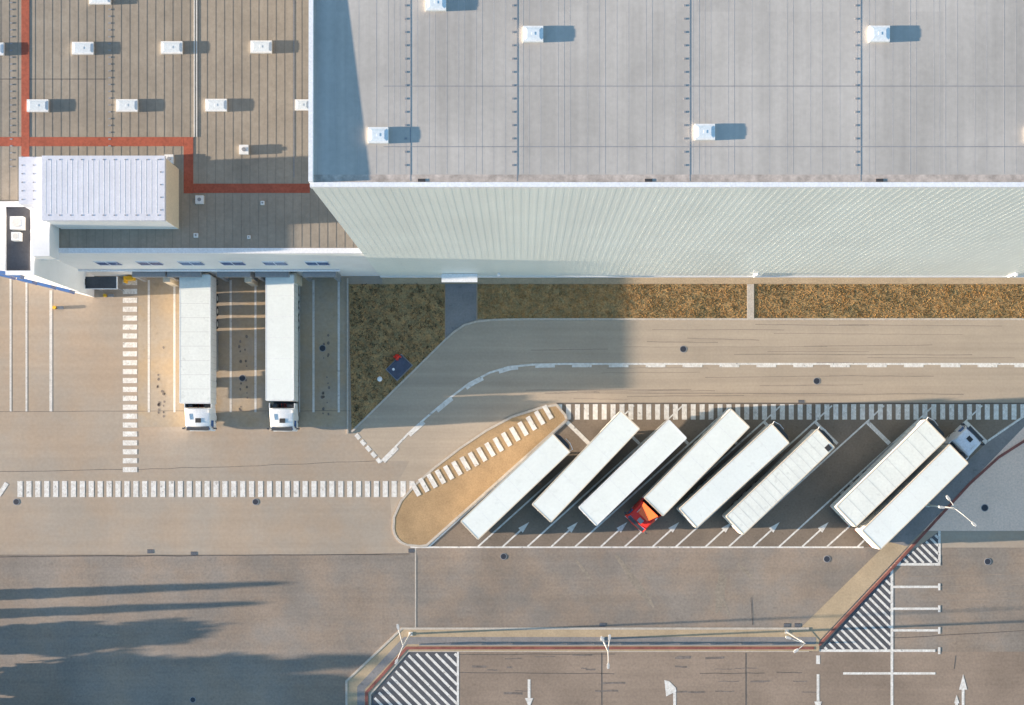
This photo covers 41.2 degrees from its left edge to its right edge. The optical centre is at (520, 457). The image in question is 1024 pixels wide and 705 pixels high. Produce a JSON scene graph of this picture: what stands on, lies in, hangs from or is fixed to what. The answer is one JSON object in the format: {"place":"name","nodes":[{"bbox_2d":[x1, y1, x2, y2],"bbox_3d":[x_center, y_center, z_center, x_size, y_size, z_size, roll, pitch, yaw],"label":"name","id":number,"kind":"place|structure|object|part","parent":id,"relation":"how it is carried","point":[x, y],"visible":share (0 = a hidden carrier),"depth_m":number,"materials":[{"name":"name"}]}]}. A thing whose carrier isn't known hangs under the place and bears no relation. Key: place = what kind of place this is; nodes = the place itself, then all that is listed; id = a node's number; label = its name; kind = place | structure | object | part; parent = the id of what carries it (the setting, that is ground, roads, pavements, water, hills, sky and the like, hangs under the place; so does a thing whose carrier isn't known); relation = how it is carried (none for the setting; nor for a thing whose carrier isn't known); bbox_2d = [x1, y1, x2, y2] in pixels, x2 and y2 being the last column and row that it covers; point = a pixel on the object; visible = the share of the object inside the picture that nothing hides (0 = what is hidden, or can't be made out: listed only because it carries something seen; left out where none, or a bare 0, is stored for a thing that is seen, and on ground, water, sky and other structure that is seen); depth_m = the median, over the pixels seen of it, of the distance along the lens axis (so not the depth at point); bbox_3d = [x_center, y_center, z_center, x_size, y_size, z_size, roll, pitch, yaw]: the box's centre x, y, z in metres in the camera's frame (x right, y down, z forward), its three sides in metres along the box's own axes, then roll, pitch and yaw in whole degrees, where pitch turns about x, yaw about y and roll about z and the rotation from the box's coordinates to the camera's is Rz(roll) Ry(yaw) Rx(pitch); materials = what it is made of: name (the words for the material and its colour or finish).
{"place":"outdoors","nodes":[
{"label":"outdoors","id":0,"kind":"place"},
{"bbox_2d":[349,283,444,428],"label":"verge","id":1,"kind":"structure","parent":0,"point":[426,334],"depth_m":139.95,"materials":[{"name":"green plant"}]},
{"bbox_2d":[393,354,400,360],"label":"fire hydrant","id":2,"kind":"object","parent":1,"relation":"on","point":[396,356],"visible":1,"depth_m":139.24,"materials":[{"name":"red metal"}]},
{"bbox_2d":[385,354,412,380],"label":"utility box","id":3,"kind":"object","parent":1,"relation":"on","point":[399,368],"visible":1,"depth_m":139.58,"materials":[{"name":"grey metal"}]},
{"bbox_2d":[445,284,475,337],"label":"building path","id":4,"kind":"structure","parent":0,"point":[460,304],"depth_m":139.99,"materials":[{"name":"grey concrete"}]},
{"bbox_2d":[0,555,1023,704],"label":"yard","id":5,"kind":"structure","parent":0,"point":[271,630],"depth_m":140.01,"materials":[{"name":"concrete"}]},
{"bbox_2d":[190,697,195,702],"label":"manhole cover","id":6,"kind":"object","parent":5,"relation":"on","point":[192,699],"visible":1,"depth_m":139.98,"materials":[{"name":"metal"}]},
{"bbox_2d":[415,548,415,626],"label":"pale joint","id":7,"kind":"object","parent":5,"relation":"on","point":[415,587],"visible":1,"depth_m":139.99,"materials":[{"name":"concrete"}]},
{"bbox_2d":[85,555,753,636],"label":"worn patches","id":8,"kind":"object","parent":5,"relation":"on","point":[719,588],"visible":1,"depth_m":140.01,"materials":[{"name":"grey asphalt"}]},
{"bbox_2d":[500,553,506,559],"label":"manhole cover","id":9,"kind":"object","parent":5,"relation":"on","point":[503,556],"visible":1,"depth_m":139.98,"materials":[{"name":"metal"}]},
{"bbox_2d":[0,410,1023,704],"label":"ground joints","id":10,"kind":"object","parent":5,"relation":"on","point":[384,554],"visible":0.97,"depth_m":139.99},
{"bbox_2d":[345,627,808,704],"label":"footpath kerb","id":11,"kind":"structure","parent":5,"relation":"on","point":[578,628],"depth_m":139.94,"materials":[{"name":"concrete"}]},
{"bbox_2d":[374,531,940,704],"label":"hatched markings","id":12,"kind":"object","parent":5,"relation":"on","point":[885,649],"visible":1,"depth_m":139.99,"materials":[{"name":"paint"}]},
{"bbox_2d":[365,440,1023,704],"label":"red kerb","id":13,"kind":"structure","parent":5,"relation":"on","point":[850,611],"depth_m":139.94,"materials":[{"name":"concrete"}]},
{"bbox_2d":[823,556,829,561],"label":"manhole cover","id":14,"kind":"object","parent":5,"relation":"on","point":[826,558],"visible":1,"depth_m":139.98,"materials":[{"name":"metal"}]},
{"bbox_2d":[821,572,890,648],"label":"hatched triangle","id":15,"kind":"object","parent":5,"relation":"on","point":[870,620],"visible":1,"depth_m":140.00,"materials":[{"name":"paint"}]},
{"bbox_2d":[901,533,937,562],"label":"hatched triangle","id":16,"kind":"object","parent":5,"relation":"on","point":[919,554],"visible":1,"depth_m":139.99,"materials":[{"name":"paint"}]},
{"bbox_2d":[984,558,990,564],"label":"manhole cover","id":17,"kind":"object","parent":5,"relation":"on","point":[987,561],"visible":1,"depth_m":139.98,"materials":[{"name":"metal"}]},
{"bbox_2d":[0,276,1023,554],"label":"yard","id":18,"kind":"structure","parent":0,"point":[80,428],"depth_m":140.00,"materials":[{"name":"concrete"}]},
{"bbox_2d":[13,499,18,504],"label":"manhole cover","id":19,"kind":"object","parent":18,"relation":"on","point":[15,501],"visible":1,"depth_m":139.98,"materials":[{"name":"metal"}]},
{"bbox_2d":[0,201,93,296],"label":"office block","id":20,"kind":"structure","parent":18,"relation":"on","point":[19,261],"depth_m":122.94,"materials":[{"name":"paint"}]},
{"bbox_2d":[0,273,15,279],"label":"window","id":21,"kind":"structure","parent":20,"relation":"in","point":[1,275],"depth_m":135.59,"materials":[{"name":"blue glass"}]},
{"bbox_2d":[0,271,24,278],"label":"window","id":22,"kind":"structure","parent":20,"relation":"in","point":[2,272],"depth_m":129.41,"materials":[{"name":"blue glass"}]},
{"bbox_2d":[16,278,36,284],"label":"window","id":23,"kind":"structure","parent":20,"relation":"in","point":[22,280],"depth_m":135.39,"materials":[{"name":"blue glass"}]},
{"bbox_2d":[37,282,55,289],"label":"window","id":24,"kind":"structure","parent":20,"relation":"in","point":[38,283],"depth_m":135.39,"materials":[{"name":"blue glass"}]},
{"bbox_2d":[56,286,74,293],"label":"window","id":25,"kind":"structure","parent":20,"relation":"in","point":[57,288],"depth_m":135.39,"materials":[{"name":"blue glass"}]},
{"bbox_2d":[52,306,63,308],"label":"bollard","id":26,"kind":"object","parent":18,"relation":"on","point":[58,307],"visible":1,"depth_m":139.80,"materials":[{"name":"yellow metal"}]},
{"bbox_2d":[85,276,123,290],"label":"ramp shelter","id":27,"kind":"object","parent":18,"relation":"on","point":[98,283],"visible":0.7,"depth_m":137.15,"materials":[{"name":"rubber"}]},
{"bbox_2d":[103,294,113,296],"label":"bollard","id":28,"kind":"object","parent":18,"relation":"on","point":[109,295],"visible":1,"depth_m":139.80,"materials":[{"name":"yellow metal"}]},
{"bbox_2d":[123,280,136,471],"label":"dock crossing","id":29,"kind":"object","parent":18,"relation":"on","point":[129,380],"visible":1,"depth_m":139.99,"materials":[{"name":"paint"}]},
{"bbox_2d":[123,276,135,283],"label":"safety barrier","id":30,"kind":"object","parent":29,"relation":"on","point":[126,279],"visible":0.93,"depth_m":138.96,"materials":[{"name":"yellow metal"}]},
{"bbox_2d":[0,0,379,285],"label":"loading wing","id":31,"kind":"structure","parent":18,"relation":"on","point":[143,140],"depth_m":123.50,"materials":[{"name":"grey metal"}]},
{"bbox_2d":[93,261,122,264],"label":"window","id":32,"kind":"structure","parent":31,"relation":"in","point":[98,262],"depth_m":130.08,"materials":[{"name":"blue glass"}]},
{"bbox_2d":[135,261,163,264],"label":"window","id":33,"kind":"structure","parent":31,"relation":"in","point":[139,262],"depth_m":130.43,"materials":[{"name":"blue glass"}]},
{"bbox_2d":[177,261,204,264],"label":"window","id":34,"kind":"structure","parent":31,"relation":"in","point":[181,262],"depth_m":130.36,"materials":[{"name":"blue glass"}]},
{"bbox_2d":[219,261,245,264],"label":"window","id":35,"kind":"structure","parent":31,"relation":"in","point":[222,262],"depth_m":130.27,"materials":[{"name":"blue glass"}]},
{"bbox_2d":[261,261,287,264],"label":"window","id":36,"kind":"structure","parent":31,"relation":"in","point":[265,262],"depth_m":129.81,"materials":[{"name":"blue glass"}]},
{"bbox_2d":[304,261,329,264],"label":"window","id":37,"kind":"structure","parent":31,"relation":"in","point":[307,262],"depth_m":130.28,"materials":[{"name":"blue glass"}]},
{"bbox_2d":[0,481,414,496],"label":"long crossing","id":38,"kind":"object","parent":18,"relation":"on","point":[207,488],"visible":1,"depth_m":139.99,"materials":[{"name":"paint"}]},
{"bbox_2d":[138,278,345,426],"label":"dock lanes","id":39,"kind":"structure","parent":18,"relation":"on","point":[161,315],"depth_m":140.00,"materials":[{"name":"concrete"}]},
{"bbox_2d":[10,279,339,411],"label":"dock lane lines","id":40,"kind":"object","parent":39,"relation":"on","point":[255,348],"visible":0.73,"depth_m":139.99,"materials":[{"name":"paint"}]},
{"bbox_2d":[179,275,218,430],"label":"articulated truck","id":41,"kind":"object","parent":39,"relation":"on","point":[198,333],"visible":1,"depth_m":136.00,"materials":[{"name":"metal"}]},
{"bbox_2d":[265,275,299,431],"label":"articulated truck","id":42,"kind":"object","parent":39,"relation":"on","point":[282,337],"visible":0.99,"depth_m":136.00,"materials":[{"name":"metal"}]},
{"bbox_2d":[239,375,245,381],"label":"manhole cover","id":43,"kind":"object","parent":18,"relation":"on","point":[242,378],"visible":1,"depth_m":139.98,"materials":[{"name":"metal"}]},
{"bbox_2d":[252,499,258,504],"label":"manhole cover","id":44,"kind":"object","parent":18,"relation":"on","point":[255,501],"visible":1,"depth_m":139.98,"materials":[{"name":"metal"}]},
{"bbox_2d":[319,345,325,351],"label":"manhole cover","id":45,"kind":"object","parent":18,"relation":"on","point":[322,348],"visible":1,"depth_m":139.98,"materials":[{"name":"metal"}]},
{"bbox_2d":[347,278,347,433],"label":"verge kerb","id":46,"kind":"structure","parent":18,"relation":"on","point":[347,355],"depth_m":139.90,"materials":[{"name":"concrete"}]},
{"bbox_2d":[355,433,380,462],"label":"give way line","id":47,"kind":"object","parent":18,"relation":"on","point":[367,448],"visible":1,"depth_m":139.99,"materials":[{"name":"paint"}]},
{"bbox_2d":[395,406,564,544],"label":"traffic island","id":48,"kind":"structure","parent":18,"relation":"on","point":[423,518],"depth_m":139.93,"materials":[{"name":"beige concrete"}]},
{"bbox_2d":[410,405,553,496],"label":"island crossing","id":49,"kind":"object","parent":48,"relation":"on","point":[481,453],"visible":1,"depth_m":139.91,"materials":[{"name":"paint"}]},
{"bbox_2d":[392,404,567,546],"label":"island kerb","id":50,"kind":"structure","parent":18,"relation":"on","point":[490,487],"depth_m":139.91,"materials":[{"name":"concrete"}]},
{"bbox_2d":[308,0,1023,281],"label":"warehouse","id":51,"kind":"structure","parent":18,"relation":"on","point":[461,140],"depth_m":92.86,"materials":[{"name":"grey metal"}]},
{"bbox_2d":[680,346,686,352],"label":"manhole cover","id":52,"kind":"object","parent":18,"relation":"on","point":[683,349],"visible":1,"depth_m":139.98,"materials":[{"name":"metal"}]},
{"bbox_2d":[382,278,1023,283],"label":"wall apron","id":53,"kind":"object","parent":18,"relation":"on","point":[719,280],"depth_m":139.98,"materials":[{"name":"concrete"}]},
{"bbox_2d":[747,284,753,318],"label":"drain path","id":54,"kind":"structure","parent":18,"relation":"on","point":[750,301],"depth_m":139.90,"materials":[{"name":"concrete"}]},
{"bbox_2d":[813,378,819,383],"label":"manhole cover","id":55,"kind":"object","parent":18,"relation":"on","point":[816,380],"visible":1,"depth_m":139.98,"materials":[{"name":"metal"}]},
{"bbox_2d":[347,629,818,704],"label":"footpath","id":56,"kind":"structure","parent":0,"point":[358,677],"depth_m":139.97,"materials":[{"name":"concrete"}]},
{"bbox_2d":[395,624,412,663],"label":"street lamp","id":57,"kind":"object","parent":56,"relation":"on","point":[409,635],"visible":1,"depth_m":130.81,"materials":[{"name":"metal"}]},
{"bbox_2d":[357,637,815,704],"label":"asphalt strip","id":58,"kind":"object","parent":56,"relation":"on","point":[379,668],"visible":1,"depth_m":139.96,"materials":[{"name":"grey asphalt"}]},
{"bbox_2d":[600,634,610,668],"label":"street lamp","id":59,"kind":"object","parent":58,"relation":"on","point":[603,641],"visible":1,"depth_m":130.67,"materials":[{"name":"metal"}]},
{"bbox_2d":[419,644,803,645],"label":"guard rail","id":60,"kind":"object","parent":56,"relation":"on","point":[611,644],"visible":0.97,"depth_m":139.60,"materials":[{"name":"grey metal"}]},
{"bbox_2d":[785,630,805,652],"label":"street lamp","id":61,"kind":"object","parent":56,"relation":"on","point":[790,638],"visible":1,"depth_m":130.92,"materials":[{"name":"metal"}]},
{"bbox_2d":[477,283,746,318],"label":"dry grass","id":62,"kind":"structure","parent":0,"point":[658,303],"depth_m":139.94,"materials":[{"name":"brown plant"}]},
{"bbox_2d":[352,320,1023,514],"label":"road","id":63,"kind":"structure","parent":0,"point":[454,363],"depth_m":140.00,"materials":[{"name":"beige asphalt"}]},
{"bbox_2d":[351,318,1023,431],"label":"road kerb","id":64,"kind":"structure","parent":63,"relation":"on","point":[409,374],"depth_m":139.91,"materials":[{"name":"concrete"}]},
{"bbox_2d":[380,363,1023,462],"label":"road centre line","id":65,"kind":"object","parent":63,"relation":"on","point":[411,432],"visible":1,"depth_m":139.99,"materials":[{"name":"paint"}]},
{"bbox_2d":[519,324,1023,632],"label":"tyre tracks","id":66,"kind":"object","parent":63,"relation":"on","point":[795,394],"visible":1,"depth_m":140.00},
{"bbox_2d":[556,403,1023,403],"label":"gutter edge","id":67,"kind":"object","parent":63,"relation":"on","point":[789,403],"visible":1,"depth_m":139.98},
{"bbox_2d":[410,548,1023,554],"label":"yard extension","id":68,"kind":"object","parent":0,"point":[697,551],"visible":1,"depth_m":140.00,"materials":[{"name":"concrete"}]},
{"bbox_2d":[428,404,1019,546],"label":"car park","id":69,"kind":"structure","parent":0,"point":[825,481],"depth_m":140.00,"materials":[{"name":"grey asphalt"}]},
{"bbox_2d":[461,434,572,539],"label":"semi trailer","id":70,"kind":"object","parent":69,"relation":"on","point":[515,486],"visible":1,"depth_m":136.00,"materials":[{"name":"metal"}]},
{"bbox_2d":[532,411,639,521],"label":"semi trailer","id":71,"kind":"object","parent":69,"relation":"on","point":[587,464],"visible":1,"depth_m":136.00,"materials":[{"name":"metal"}]},
{"bbox_2d":[578,420,686,525],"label":"semi trailer","id":72,"kind":"object","parent":69,"relation":"on","point":[632,472],"visible":1,"depth_m":136.00,"materials":[{"name":"metal"}]},
{"bbox_2d":[624,409,749,533],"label":"articulated truck","id":73,"kind":"object","parent":69,"relation":"on","point":[689,468],"visible":1,"depth_m":136.00,"materials":[{"name":"red paint"},{"name":"white painted metal"},{"name":"dark rubber"}]},
{"bbox_2d":[410,405,1023,547],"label":"parking bay lines","id":74,"kind":"object","parent":69,"relation":"on","point":[726,527],"visible":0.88,"depth_m":139.99,"materials":[{"name":"paint"}]},
{"bbox_2d":[676,421,788,527],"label":"semi trailer","id":75,"kind":"object","parent":69,"relation":"on","point":[732,475],"visible":1,"depth_m":136.00,"materials":[{"name":"metal"}]},
{"bbox_2d":[722,426,834,533],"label":"semi trailer","id":76,"kind":"object","parent":69,"relation":"on","point":[778,481],"visible":1,"depth_m":136.00,"materials":[{"name":"metal"}]},
{"bbox_2d":[558,404,1023,419],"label":"crossing","id":77,"kind":"object","parent":69,"relation":"on","point":[791,411],"visible":0.98,"depth_m":139.99,"materials":[{"name":"paint"}]},
{"bbox_2d":[829,417,945,526],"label":"semi trailer","id":78,"kind":"object","parent":69,"relation":"on","point":[891,468],"visible":1,"depth_m":136.00,"materials":[{"name":"metal"}]},
{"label":"rear door","id":79,"kind":"part","parent":78,"relation":"part of","materials":[{"name":"metal"}]},
{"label":"rear door","id":80,"kind":"part","parent":78,"relation":"part of","materials":[{"name":"metal"}]},
{"bbox_2d":[854,423,984,548],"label":"articulated truck","id":81,"kind":"object","parent":69,"relation":"on","point":[902,505],"visible":0.94,"depth_m":136.00,"materials":[{"name":"metal"}]},
{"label":"rear door","id":82,"kind":"part","parent":81,"relation":"part of","materials":[{"name":"metal"}]},
{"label":"rear door","id":83,"kind":"part","parent":81,"relation":"part of","materials":[{"name":"metal"}]},
{"bbox_2d":[459,652,1023,704],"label":"lot","id":84,"kind":"structure","parent":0,"point":[993,678],"depth_m":140.00,"materials":[{"name":"grey asphalt"}]},
{"bbox_2d":[372,652,456,704],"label":"hatched corner","id":85,"kind":"object","parent":84,"relation":"on","point":[420,681],"visible":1,"depth_m":140.00,"materials":[{"name":"paint"}]},
{"bbox_2d":[156,334,815,694],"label":"oil stains","id":86,"kind":"object","parent":84,"relation":"on","point":[473,666],"visible":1,"depth_m":139.99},
{"bbox_2d":[525,655,966,704],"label":"lane arrows","id":87,"kind":"object","parent":84,"relation":"on","point":[670,688],"visible":1,"depth_m":139.99,"materials":[{"name":"paint"}]},
{"bbox_2d":[754,284,1023,317],"bbox_3d":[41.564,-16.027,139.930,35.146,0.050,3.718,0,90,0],"label":"dry grass","id":88,"kind":"structure","parent":0,"point":[891,301],"depth_m":139.94,"materials":[{"name":"brown plant"}]},
{"bbox_2d":[802,418,1018,640],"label":"diagonal path","id":89,"kind":"structure","parent":0,"point":[820,623],"depth_m":139.99,"materials":[{"name":"concrete"}]},
{"bbox_2d":[890,418,1023,545],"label":"diagonal path asphalt","id":90,"kind":"structure","parent":89,"relation":"on","point":[952,489],"depth_m":139.99,"materials":[{"name":"grey asphalt"}]},
{"bbox_2d":[925,495,976,526],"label":"street lamp","id":91,"kind":"object","parent":90,"relation":"on","point":[944,507],"visible":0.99,"depth_m":130.74,"materials":[{"name":"metal"}]},
{"bbox_2d":[924,427,1023,530],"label":"resealed yard","id":92,"kind":"structure","parent":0,"point":[997,487],"depth_m":140.00,"materials":[{"name":"grey asphalt"}]},
{"bbox_2d":[981,504,987,510],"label":"manhole cover","id":93,"kind":"object","parent":92,"relation":"on","point":[984,507],"visible":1,"depth_m":139.98,"materials":[{"name":"metal"}]},
{"label":"ground","id":94,"kind":"structure","parent":0,"visible":0},
{"bbox_2d":[369,651,808,704],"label":"pale kerb","id":95,"kind":"structure","parent":94,"relation":"on","point":[374,689],"depth_m":139.97,"materials":[{"name":"concrete"}]}
]}

